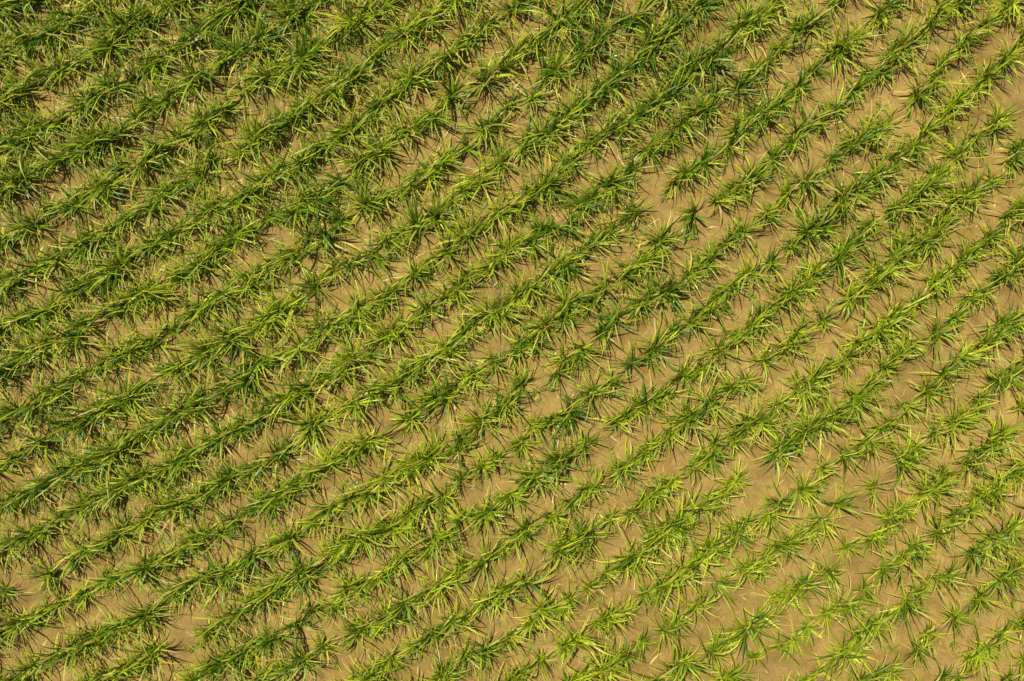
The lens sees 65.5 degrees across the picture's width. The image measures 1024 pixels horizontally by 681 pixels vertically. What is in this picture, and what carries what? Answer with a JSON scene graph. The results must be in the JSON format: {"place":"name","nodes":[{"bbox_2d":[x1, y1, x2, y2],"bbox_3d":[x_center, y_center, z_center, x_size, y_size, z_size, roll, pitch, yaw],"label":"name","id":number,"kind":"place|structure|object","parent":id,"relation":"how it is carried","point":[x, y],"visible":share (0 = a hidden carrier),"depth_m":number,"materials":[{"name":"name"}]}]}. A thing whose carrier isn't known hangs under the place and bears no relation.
{"place":"outdoors","nodes":[
{"label":"outdoors","id":0,"kind":"place"},
{"bbox_2d":[0,0,1023,680],"bbox_3d":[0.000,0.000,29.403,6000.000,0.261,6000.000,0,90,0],"label":"soil","id":1,"kind":"structure","parent":0,"point":[666,462],"depth_m":29.41,"materials":[{"name":"brown soil"}]},
{"bbox_2d":[0,0,1023,680],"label":"sugarcane crop rows","id":2,"kind":"object","parent":1,"relation":"on","point":[336,84],"visible":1,"depth_m":28.96,"materials":[{"name":"plant"}]},
{"bbox_2d":[0,0,1023,680],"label":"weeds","id":3,"kind":"object","parent":1,"relation":"on","point":[726,348],"visible":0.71,"depth_m":29.34,"materials":[{"name":"green plant"}]},
{"bbox_2d":[0,0,1023,680],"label":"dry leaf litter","id":4,"kind":"object","parent":1,"relation":"on","point":[546,358],"visible":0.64,"depth_m":29.39,"materials":[{"name":"plant"}]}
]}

